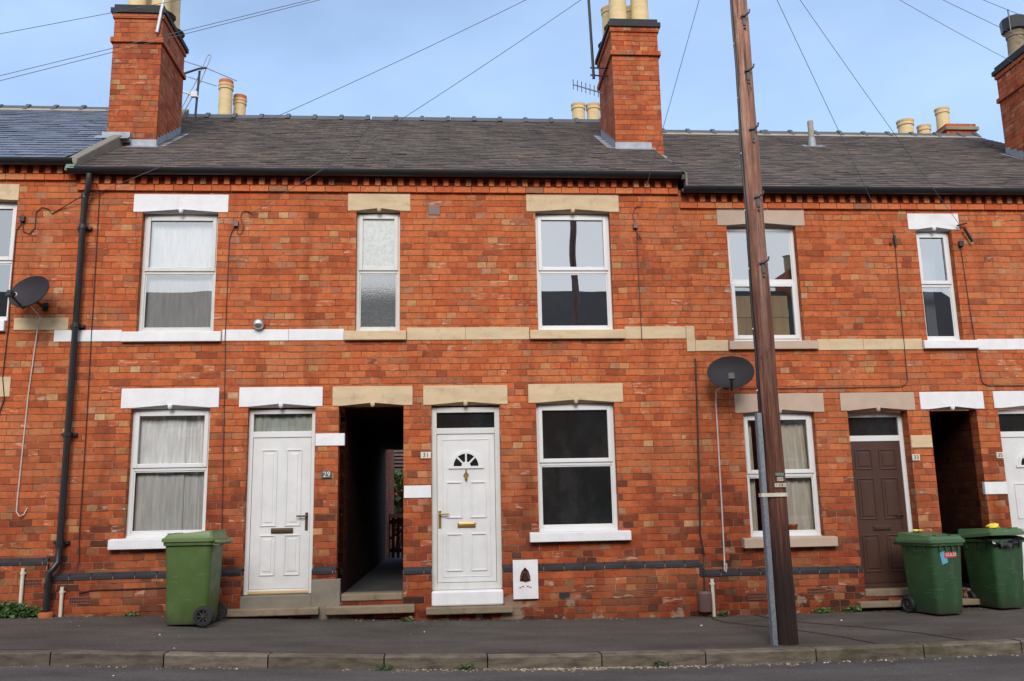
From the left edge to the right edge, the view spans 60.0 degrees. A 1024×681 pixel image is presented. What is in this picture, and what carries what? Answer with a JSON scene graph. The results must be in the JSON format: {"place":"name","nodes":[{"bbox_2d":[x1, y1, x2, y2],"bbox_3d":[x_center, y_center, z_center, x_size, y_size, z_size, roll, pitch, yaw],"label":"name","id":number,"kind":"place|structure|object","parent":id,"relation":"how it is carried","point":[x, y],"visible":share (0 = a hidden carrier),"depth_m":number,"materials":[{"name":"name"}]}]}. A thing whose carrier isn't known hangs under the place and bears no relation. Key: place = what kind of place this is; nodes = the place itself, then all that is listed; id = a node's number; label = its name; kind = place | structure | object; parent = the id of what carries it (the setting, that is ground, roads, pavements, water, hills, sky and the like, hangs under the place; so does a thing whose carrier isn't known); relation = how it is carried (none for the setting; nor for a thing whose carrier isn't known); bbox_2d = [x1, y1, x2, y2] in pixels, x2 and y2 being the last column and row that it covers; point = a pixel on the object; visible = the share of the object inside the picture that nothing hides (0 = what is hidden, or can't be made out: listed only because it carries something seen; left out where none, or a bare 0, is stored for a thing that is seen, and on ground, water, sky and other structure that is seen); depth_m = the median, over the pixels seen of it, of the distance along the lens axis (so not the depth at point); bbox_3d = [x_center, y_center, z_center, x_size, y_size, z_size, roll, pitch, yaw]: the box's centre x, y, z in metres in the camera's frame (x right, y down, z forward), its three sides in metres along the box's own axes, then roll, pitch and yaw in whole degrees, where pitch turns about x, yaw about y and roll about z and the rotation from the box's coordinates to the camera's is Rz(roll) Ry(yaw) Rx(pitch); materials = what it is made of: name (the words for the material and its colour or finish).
{"place":"outdoors","nodes":[
{"label":"outdoors","id":0,"kind":"place"},
{"bbox_2d":[0,606,1023,653],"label":"pavement","id":1,"kind":"structure","parent":0,"point":[302,635],"depth_m":8.88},
{"bbox_2d":[0,601,40,617],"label":"weed","id":2,"kind":"object","parent":1,"relation":"on","point":[9,610],"visible":1,"depth_m":9.61,"materials":[{"name":"green plant"}]},
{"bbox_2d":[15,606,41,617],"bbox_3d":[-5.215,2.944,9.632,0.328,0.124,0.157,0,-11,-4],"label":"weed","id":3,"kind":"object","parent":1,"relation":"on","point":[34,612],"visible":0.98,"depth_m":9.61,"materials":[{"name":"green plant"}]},
{"bbox_2d":[0,104,108,649],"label":"terraced house","id":4,"kind":"structure","parent":1,"relation":"on","point":[40,146],"depth_m":10.35,"materials":[{"name":"brick"}]},
{"bbox_2d":[0,377,10,396],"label":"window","id":5,"kind":"structure","parent":4,"relation":"in","point":[7,380],"depth_m":10.17,"materials":[{"name":"stone"}]},
{"bbox_2d":[0,184,19,331],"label":"window","id":6,"kind":"structure","parent":4,"relation":"in","point":[9,193],"depth_m":10.59,"materials":[{"name":"white plastic"}]},
{"bbox_2d":[0,224,21,411],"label":"cable","id":7,"kind":"object","parent":4,"relation":"attached to","point":[8,318],"visible":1,"depth_m":10.29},
{"bbox_2d":[17,568,26,616],"bbox_3d":[-5.371,2.769,9.713,0.060,0.537,0.054,0,-11,-4],"label":"pipe","id":8,"kind":"object","parent":4,"relation":"attached to","point":[22,573],"visible":0.86,"depth_m":9.71,"materials":[{"name":"beige plastic"}]},
{"bbox_2d":[19,215,25,221],"bbox_3d":[-5.810,-1.450,10.535,0.056,0.085,0.044,0,-11,-4],"label":"junction box","id":9,"kind":"object","parent":4,"relation":"attached to","point":[22,218],"visible":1,"depth_m":10.52,"materials":[{"name":"black plastic"}]},
{"bbox_2d":[5,276,49,310],"bbox_3d":[-5.505,-0.540,10.091,0.427,0.423,0.537,4,-12,-27],"label":"satellite dish","id":10,"kind":"object","parent":4,"relation":"attached to","point":[25,292],"visible":1,"depth_m":10.12,"materials":[{"name":"grey metal"}]},
{"bbox_2d":[16,306,40,516],"bbox_3d":[-5.497,0.791,9.999,0.128,2.353,0.296,0,-11,-4],"label":"cable","id":11,"kind":"object","parent":10,"relation":"hanging from","point":[26,415],"visible":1,"depth_m":10.11,"materials":[{"name":"grey plastic"}]},
{"bbox_2d":[124,611,138,615],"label":"weed","id":12,"kind":"object","parent":1,"relation":"on","point":[130,614],"visible":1,"depth_m":9.74,"materials":[{"name":"green plant"}]},
{"bbox_2d":[162,529,232,626],"bbox_3d":[-3.330,2.495,9.379,0.612,0.962,0.545,-1,-11,-1],"label":"wheelie bin","id":13,"kind":"object","parent":1,"relation":"on","point":[193,566],"visible":1,"depth_m":9.18,"materials":[{"name":"green plastic"}]},
{"bbox_2d":[38,0,414,652],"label":"terraced house","id":14,"kind":"structure","parent":1,"relation":"on","point":[279,524],"depth_m":10.47,"materials":[{"name":"brick"}]},
{"bbox_2d":[58,587,65,616],"bbox_3d":[-4.940,2.873,9.726,0.060,0.336,0.054,0,-11,-4],"label":"cable duct","id":15,"kind":"object","parent":14,"relation":"attached to","point":[61,592],"visible":0.86,"depth_m":9.71,"materials":[{"name":"beige plastic"}]},
{"bbox_2d":[22,192,102,233],"bbox_3d":[-5.359,-1.530,10.556,0.913,0.531,0.090,0,-11,-4],"label":"cable","id":16,"kind":"object","parent":14,"relation":"attached to","point":[53,212],"visible":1,"depth_m":10.58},
{"bbox_2d":[73,183,99,569],"bbox_3d":[-4.895,0.331,10.244,0.082,4.496,0.074,0,-11,-4],"label":"cable","id":17,"kind":"object","parent":14,"relation":"attached to","point":[88,382],"visible":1,"depth_m":10.24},
{"bbox_2d":[77,587,165,592],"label":"cable","id":18,"kind":"object","parent":14,"relation":"attached to","point":[120,589],"visible":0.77,"depth_m":9.80,"materials":[{"name":"black plastic"}]},
{"bbox_2d":[133,416,186,530],"bbox_3d":[-4.073,1.539,10.288,0.540,1.380,0.022,0,-11,-4],"label":"curtain","id":19,"kind":"object","parent":14,"relation":"hanging from","point":[159,497],"visible":0.98,"depth_m":10.28,"materials":[{"name":"white fabric"}]},
{"bbox_2d":[155,0,164,32],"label":"mast stub","id":20,"kind":"object","parent":14,"relation":"attached to","point":[159,18],"visible":1,"depth_m":12.48,"materials":[{"name":"silver metal"}]},
{"bbox_2d":[107,388,219,549],"bbox_3d":[-3.957,1.451,10.173,1.125,1.815,0.235,0,-11,-4],"label":"window","id":21,"kind":"structure","parent":14,"relation":"in","point":[166,401],"depth_m":10.25,"materials":[{"name":"white plastic"}]},
{"bbox_2d":[120,194,228,341],"bbox_3d":[-4.006,-0.866,10.629,1.155,1.820,0.200,0,-11,-4],"label":"window","id":22,"kind":"structure","parent":14,"relation":"in","point":[194,207],"depth_m":10.69,"materials":[{"name":"plastic"}]},
{"bbox_2d":[145,222,212,327],"bbox_3d":[-3.996,-0.790,10.737,0.790,1.380,0.021,0,-11,-4],"label":"curtain","id":23,"kind":"object","parent":14,"relation":"hanging from","point":[179,301],"visible":0.93,"depth_m":10.73,"materials":[{"name":"white fabric"}]},
{"bbox_2d":[182,416,204,529],"bbox_3d":[-3.691,1.540,10.331,0.290,1.380,0.026,0,-11,-4],"label":"curtain","id":24,"kind":"object","parent":14,"relation":"hanging from","point":[193,493],"visible":0.78,"depth_m":10.31,"materials":[{"name":"white fabric"}]},
{"bbox_2d":[181,55,236,120],"bbox_3d":[-5.110,-4.096,14.817,0.960,1.558,0.187,0,-11,-4],"label":"tv aerial","id":25,"kind":"object","parent":14,"relation":"attached to","point":[194,94],"visible":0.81,"depth_m":14.89,"materials":[{"name":"silver metal"}]},
{"bbox_2d":[233,220,238,226],"bbox_3d":[-3.331,-1.416,10.715,0.056,0.085,0.044,0,-11,-4],"label":"junction box","id":26,"kind":"object","parent":14,"relation":"attached to","point":[235,223],"visible":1,"depth_m":10.69,"materials":[{"name":"grey plastic"}]},
{"bbox_2d":[222,211,251,523],"bbox_3d":[-3.239,0.469,10.367,0.267,4.160,0.022,0,-11,-4],"label":"cable","id":27,"kind":"object","parent":14,"relation":"attached to","point":[225,360],"visible":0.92,"depth_m":10.41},
{"bbox_2d":[253,318,264,329],"bbox_3d":[-2.996,-0.196,10.488,0.136,0.136,0.120,0,-11,-4],"label":"flue cap","id":28,"kind":"object","parent":14,"relation":"attached to","point":[258,323],"visible":1,"depth_m":10.45,"materials":[{"name":"silver metal"}]},
{"bbox_2d":[225,387,322,617],"bbox_3d":[-2.689,1.819,10.170,1.020,2.590,0.320,0,-11,-4],"label":"door","id":29,"kind":"structure","parent":14,"relation":"in","point":[280,479],"depth_m":10.24,"materials":[{"name":"white plastic"}]},
{"bbox_2d":[255,414,311,431],"bbox_3d":[-2.693,1.021,10.495,0.690,0.400,0.033,0,-11,-4],"label":"curtain","id":30,"kind":"object","parent":14,"relation":"hanging from","point":[285,422],"visible":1,"depth_m":10.51,"materials":[{"name":"white fabric"}]},
{"bbox_2d":[322,471,331,477],"bbox_3d":[-2.140,1.549,10.251,0.115,0.085,0.020,0,-11,-4],"label":"house number plate","id":31,"kind":"object","parent":14,"relation":"attached to","point":[326,474],"visible":1,"depth_m":10.24,"materials":[{"name":"grey stone"}]},
{"bbox_2d":[389,514,402,557],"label":"wooden gate","id":32,"kind":"structure","parent":14,"relation":"attached to","point":[397,549],"depth_m":19.12,"materials":[{"name":"wood"}]},
{"bbox_2d":[401,616,413,621],"bbox_3d":[-1.159,3.097,9.877,0.148,0.058,0.138,0,-11,-4],"label":"weed","id":33,"kind":"object","parent":1,"relation":"on","point":[408,619],"visible":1,"depth_m":9.86,"materials":[{"name":"green plant"}]},
{"bbox_2d":[336,0,703,654],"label":"terraced house","id":34,"kind":"structure","parent":1,"relation":"on","point":[491,303],"depth_m":10.72,"materials":[{"name":"brick"}]},
{"bbox_2d":[344,194,409,340],"bbox_3d":[-1.630,-0.895,10.812,0.780,1.840,0.200,0,-11,-4],"label":"window","id":35,"kind":"structure","parent":34,"relation":"in","point":[378,235],"depth_m":10.85,"materials":[{"name":"plastic"}]},
{"bbox_2d":[421,452,430,458],"bbox_3d":[-1.007,1.341,10.376,0.120,0.075,0.020,0,-11,-4],"label":"house number plate","id":36,"kind":"object","parent":34,"relation":"attached to","point":[425,454],"visible":1,"depth_m":10.37,"materials":[{"name":"beige ceramic"}]},
{"bbox_2d":[423,385,512,614],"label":"door","id":37,"kind":"structure","parent":34,"relation":"in","point":[466,479],"depth_m":10.40,"materials":[{"name":"plastic"}]},
{"bbox_2d":[526,194,624,339],"bbox_3d":[0.770,-0.912,10.995,1.165,1.845,0.200,0,-11,-4],"label":"window","id":38,"kind":"structure","parent":34,"relation":"in","point":[537,203],"depth_m":11.05,"materials":[{"name":"white plastic"}]},
{"bbox_2d":[528,383,631,541],"bbox_3d":[0.772,1.433,10.531,1.180,1.845,0.235,0,-11,-4],"label":"window","id":39,"kind":"structure","parent":34,"relation":"in","point":[577,495],"depth_m":10.59,"materials":[{"name":"white plastic"}]},
{"bbox_2d":[573,0,607,96],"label":"tv aerial","id":40,"kind":"object","parent":34,"relation":"attached to","point":[593,68],"visible":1,"depth_m":13.63,"materials":[{"name":"grey metal"}]},
{"bbox_2d":[633,222,637,228],"bbox_3d":[1.540,-1.440,11.084,0.056,0.085,0.044,0,-11,-4],"label":"junction box","id":41,"kind":"object","parent":34,"relation":"attached to","point":[635,225],"visible":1,"depth_m":11.06,"materials":[{"name":"grey plastic"}]},
{"bbox_2d":[632,205,641,339],"bbox_3d":[1.579,-0.854,10.983,0.116,1.715,0.017,0,-11,-4],"label":"cable","id":42,"kind":"object","parent":34,"relation":"attached to","point":[637,234],"visible":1,"depth_m":10.99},
{"bbox_2d":[697,591,712,611],"bbox_3d":[2.223,3.003,10.226,0.160,0.230,0.158,0,-11,-4],"label":"cable cover","id":43,"kind":"object","parent":34,"relation":"attached to","point":[704,601],"visible":1,"depth_m":10.16,"materials":[{"name":"plastic"}]},
{"bbox_2d":[717,611,728,615],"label":"weed","id":44,"kind":"object","parent":1,"relation":"on","point":[723,613],"visible":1,"depth_m":10.20,"materials":[{"name":"green plant"}]},
{"bbox_2d":[730,0,798,644],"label":"telegraph pole","id":45,"kind":"object","parent":1,"relation":"on","point":[773,494],"visible":0.94,"depth_m":8.78,"materials":[{"name":"brown wood"}]},
{"bbox_2d":[0,0,177,33],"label":"overhead wire","id":46,"kind":"object","parent":45,"relation":"attached to","point":[90,16],"visible":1,"depth_m":9.91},
{"bbox_2d":[0,0,308,75],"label":"overhead wire","id":47,"kind":"object","parent":45,"relation":"attached to","point":[153,38],"visible":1,"depth_m":9.83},
{"bbox_2d":[0,0,317,80],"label":"overhead wire","id":48,"kind":"object","parent":45,"relation":"attached to","point":[159,40],"visible":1,"depth_m":9.82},
{"bbox_2d":[102,0,524,190],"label":"overhead wire","id":49,"kind":"object","parent":45,"relation":"attached to","point":[314,99],"visible":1,"depth_m":10.35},
{"bbox_2d":[252,0,580,212],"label":"overhead wire","id":50,"kind":"object","parent":45,"relation":"attached to","point":[419,107],"visible":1,"depth_m":10.39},
{"bbox_2d":[641,1,698,204],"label":"overhead wire","id":51,"kind":"object","parent":45,"relation":"attached to","point":[670,101],"visible":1,"depth_m":10.66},
{"bbox_2d":[777,0,883,226],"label":"overhead wire","id":52,"kind":"object","parent":45,"relation":"attached to","point":[829,111],"visible":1,"depth_m":10.74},
{"bbox_2d":[800,0,958,223],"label":"overhead wire","id":53,"kind":"object","parent":45,"relation":"attached to","point":[876,108],"visible":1,"depth_m":10.76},
{"bbox_2d":[900,0,1019,65],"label":"overhead wire","id":54,"kind":"object","parent":45,"relation":"attached to","point":[957,32],"visible":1,"depth_m":12.08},
{"bbox_2d":[943,0,1023,38],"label":"overhead wire","id":55,"kind":"object","parent":45,"relation":"attached to","point":[983,19],"visible":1,"depth_m":10.79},
{"bbox_2d":[662,128,943,646],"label":"terraced house","id":56,"kind":"structure","parent":1,"relation":"on","point":[832,270],"depth_m":10.96,"materials":[{"name":"brick"}]},
{"bbox_2d":[694,358,704,590],"bbox_3d":[2.212,1.598,10.546,0.063,2.811,0.125,-10,-14,41],"label":"cable","id":57,"kind":"object","parent":56,"relation":"attached to","point":[699,476],"visible":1,"depth_m":10.55,"materials":[{"name":"black plastic"}]},
{"bbox_2d":[709,579,715,616],"bbox_3d":[2.322,2.979,10.250,0.060,0.439,0.054,0,-11,-4],"label":"cable duct","id":58,"kind":"object","parent":56,"relation":"attached to","point":[711,583],"visible":0.86,"depth_m":10.23,"materials":[{"name":"beige plastic"}]},
{"bbox_2d":[707,356,754,390],"bbox_3d":[2.570,0.390,10.518,0.440,0.436,0.529,5,-12,-30],"label":"satellite dish","id":59,"kind":"object","parent":56,"relation":"attached to","point":[729,372],"visible":1,"depth_m":10.55,"materials":[{"name":"grey metal"}]},
{"bbox_2d":[715,387,726,572],"bbox_3d":[2.506,1.607,10.447,0.060,2.195,0.286,3,-11,-19],"label":"cable","id":60,"kind":"object","parent":59,"relation":"hanging from","point":[720,479],"visible":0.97,"depth_m":10.57,"materials":[{"name":"white plastic"}]},
{"bbox_2d":[748,421,757,530],"bbox_3d":[2.893,1.664,10.811,0.130,1.370,0.039,0,-11,-4],"label":"curtain","id":61,"kind":"object","parent":56,"relation":"hanging from","point":[753,504],"visible":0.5,"depth_m":10.78,"materials":[{"name":"beige fabric"}]},
{"bbox_2d":[735,296,789,334],"bbox_3d":[3.130,-0.231,11.178,0.740,0.680,0.025,0,-11,-4],"label":"wooden headboard","id":62,"kind":"object","parent":56,"relation":"in","point":[780,312],"visible":0.43,"depth_m":11.19,"materials":[{"name":"brown wood"}]},
{"bbox_2d":[716,209,818,349],"bbox_3d":[3.179,-0.771,11.149,1.160,1.820,0.200,0,-11,-4],"label":"window","id":63,"kind":"structure","parent":56,"relation":"in","point":[776,221],"depth_m":11.20,"materials":[{"name":"white plastic"}]},
{"bbox_2d":[734,393,837,547],"bbox_3d":[3.260,1.551,10.695,1.135,1.825,0.235,0,-11,-4],"label":"window","id":64,"kind":"structure","parent":56,"relation":"in","point":[802,404],"depth_m":10.77,"materials":[{"name":"white plastic"}]},
{"bbox_2d":[789,524,797,529],"bbox_3d":[3.381,2.276,10.706,0.140,0.120,0.140,0,-11,-4],"label":"plant pot","id":65,"kind":"object","parent":56,"relation":"on","point":[793,526],"visible":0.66,"depth_m":10.65,"materials":[{"name":"ceramic"}]},
{"bbox_2d":[780,420,814,529],"bbox_3d":[3.509,1.661,10.858,0.525,1.370,0.045,0,-11,-4],"label":"curtain","id":66,"kind":"object","parent":56,"relation":"hanging from","point":[798,490],"visible":0.69,"depth_m":10.86,"materials":[{"name":"beige fabric"}]},
{"bbox_2d":[738,230,907,388],"bbox_3d":[3.816,-0.411,11.070,2.175,2.033,0.010,0,-11,-4],"label":"cable","id":67,"kind":"object","parent":56,"relation":"attached to","point":[864,387],"visible":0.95,"depth_m":10.97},
{"bbox_2d":[839,392,915,610],"bbox_3d":[4.504,1.987,10.753,1.010,2.710,0.450,0,-11,-4],"label":"door","id":68,"kind":"structure","parent":56,"relation":"in","point":[882,499],"depth_m":10.86,"materials":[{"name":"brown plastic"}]},
{"bbox_2d":[889,235,897,245],"bbox_3d":[4.853,-1.270,11.304,0.096,0.142,0.035,-5,-11,18],"label":"cable splice","id":69,"kind":"object","parent":56,"relation":"attached to","point":[895,241],"visible":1,"depth_m":11.29,"materials":[{"name":"black plastic"}]},
{"bbox_2d":[912,454,919,460],"bbox_3d":[4.918,1.423,10.804,0.095,0.075,0.020,0,-11,-4],"label":"house number plate","id":70,"kind":"object","parent":56,"relation":"attached to","point":[915,457],"visible":1,"depth_m":10.80,"materials":[{"name":"beige ceramic"}]},
{"bbox_2d":[811,607,833,612],"bbox_3d":[3.595,3.119,10.274,0.265,0.068,0.128,0,-11,-4],"label":"weed","id":71,"kind":"object","parent":1,"relation":"on","point":[823,609],"visible":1,"depth_m":10.27,"materials":[{"name":"green plant"}]},
{"bbox_2d":[711,614,963,642],"bbox_3d":[3.202,2.985,9.230,0.851,0.039,2.706,6,-13,-34],"label":"pavement tar seam","id":72,"kind":"object","parent":1,"relation":"on","point":[832,624],"visible":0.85,"depth_m":9.04,"materials":[{"name":"black asphalt"}]},
{"bbox_2d":[843,605,861,611],"bbox_3d":[3.956,3.111,10.306,0.216,0.078,0.120,0,-11,-4],"label":"weed","id":73,"kind":"object","parent":1,"relation":"on","point":[854,608],"visible":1,"depth_m":10.31,"materials":[{"name":"green plant"}]},
{"bbox_2d":[769,9,1023,606],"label":"terraced house","id":74,"kind":"structure","parent":1,"relation":"on","point":[972,424],"depth_m":11.38,"materials":[{"name":"brick"}]},
{"bbox_2d":[920,242,937,335],"bbox_3d":[5.396,-0.641,11.648,0.415,1.370,0.030,0,-11,-4],"label":"curtain","id":75,"kind":"object","parent":74,"relation":"attached to","point":[928,262],"visible":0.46,"depth_m":11.68,"materials":[{"name":"white fabric"}]},
{"bbox_2d":[907,213,979,348],"bbox_3d":[5.455,-0.755,11.317,0.735,1.770,0.200,0,-11,-4],"label":"window","id":76,"kind":"structure","parent":74,"relation":"in","point":[925,225],"depth_m":11.37,"materials":[{"name":"white plastic"}]},
{"bbox_2d":[958,240,963,246],"bbox_3d":[5.747,-1.244,11.362,0.056,0.085,0.044,0,-11,-4],"label":"junction box","id":77,"kind":"object","parent":74,"relation":"attached to","point":[960,243],"visible":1,"depth_m":11.34,"materials":[{"name":"black plastic"}]},
{"bbox_2d":[956,222,972,241],"bbox_3d":[5.802,-1.384,11.376,0.199,0.270,0.077,0,-11,-4],"label":"cable splice","id":78,"kind":"object","parent":74,"relation":"attached to","point":[968,234],"visible":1,"depth_m":11.35,"materials":[{"name":"black plastic"}]},
{"bbox_2d":[960,247,1023,385],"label":"cable","id":79,"kind":"object","parent":74,"relation":"attached to","point":[974,334],"visible":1,"depth_m":11.15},
{"bbox_2d":[996,452,1003,457],"bbox_3d":[5.985,1.407,10.887,0.085,0.075,0.020,0,-11,-4],"label":"house number plate","id":80,"kind":"object","parent":74,"relation":"attached to","point":[999,454],"visible":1,"depth_m":10.88,"materials":[{"name":"beige ceramic"}]},
{"bbox_2d":[992,391,1023,571],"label":"door","id":81,"kind":"structure","parent":74,"relation":"in","point":[1011,422],"depth_m":11.02,"materials":[{"name":"white plastic"}]},
{"bbox_2d":[892,531,964,613],"bbox_3d":[4.777,2.645,10.125,0.499,0.900,0.655,3,-11,-19],"label":"wheelie bin","id":82,"kind":"object","parent":1,"relation":"on","point":[932,563],"visible":1,"depth_m":9.91,"materials":[{"name":"green plastic"}]},
{"bbox_2d":[957,527,1023,607],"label":"wheelie bin","id":83,"kind":"object","parent":1,"relation":"on","point":[995,575],"visible":0.8,"depth_m":10.24,"materials":[{"name":"green plastic"}]},
{"bbox_2d":[985,523,999,527],"bbox_3d":[5.628,2.168,10.405,0.166,0.060,0.103,0,-11,-4],"label":"wrapper","id":84,"kind":"object","parent":83,"relation":"on","point":[993,525],"visible":0.94,"depth_m":10.38,"materials":[{"name":"yellow plastic"}]},
{"bbox_2d":[977,535,1023,547],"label":"refuse bag","id":85,"kind":"object","parent":83,"relation":"in","point":[1016,539],"visible":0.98,"depth_m":10.22,"materials":[{"name":"black plastic"}]},
{"bbox_2d":[0,654,1023,680],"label":"road","id":86,"kind":"structure","parent":0,"point":[1008,667],"depth_m":7.44,"materials":[{"name":"grey asphalt"}]},
{"bbox_2d":[374,664,392,669],"bbox_3d":[-1.109,2.830,7.694,0.172,0.051,0.059,0,-11,-4],"label":"gutter weed","id":87,"kind":"object","parent":86,"relation":"on","point":[389,666],"visible":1,"depth_m":7.69,"materials":[{"name":"green plant"}]},
{"bbox_2d":[452,663,474,669],"bbox_3d":[-0.424,2.847,7.743,0.202,0.056,0.069,0,-11,-4],"label":"gutter weed","id":88,"kind":"object","parent":86,"relation":"on","point":[463,665],"visible":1,"depth_m":7.74,"materials":[{"name":"green plant"}]},
{"bbox_2d":[3,606,1018,676],"bbox_3d":[0.415,2.785,8.186,15.924,0.395,3.875,0,-11,-4],"label":"grit","id":89,"kind":"object","parent":86,"relation":"on","point":[630,667],"visible":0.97,"depth_m":7.83,"materials":[{"name":"grey gravel"}]},
{"bbox_2d":[0,638,1023,669],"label":"kerb","id":90,"kind":"structure","parent":86,"relation":"on","point":[194,659],"depth_m":7.84,"materials":[{"name":"grey concrete"}]},
{"bbox_2d":[653,661,670,666],"bbox_3d":[1.325,2.865,7.871,0.184,0.053,0.061,0,-11,-4],"label":"gutter weed","id":91,"kind":"object","parent":86,"relation":"on","point":[657,663],"visible":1,"depth_m":7.86,"materials":[{"name":"green plant"}]},
{"bbox_2d":[0,0,1023,142],"label":"sky","id":92,"kind":"structure","parent":0,"point":[909,64],"materials":[{"name":"blue"}]},
{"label":"back yard","id":93,"kind":"structure","parent":0,"visible":0},
{"bbox_2d":[394,468,402,547],"bbox_3d":[-3.037,4.320,22.403,2.055,2.172,1.473,0,-11,-4],"label":"bush","id":94,"kind":"object","parent":93,"relation":"on","point":[398,498],"visible":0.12,"depth_m":22.26,"materials":[{"name":"green plant"}]},
{"bbox_2d":[394,449,403,545],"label":"outbuilding","id":95,"kind":"structure","parent":93,"relation":"on","point":[398,457],"depth_m":27.15,"materials":[{"name":"brick"}]}
]}

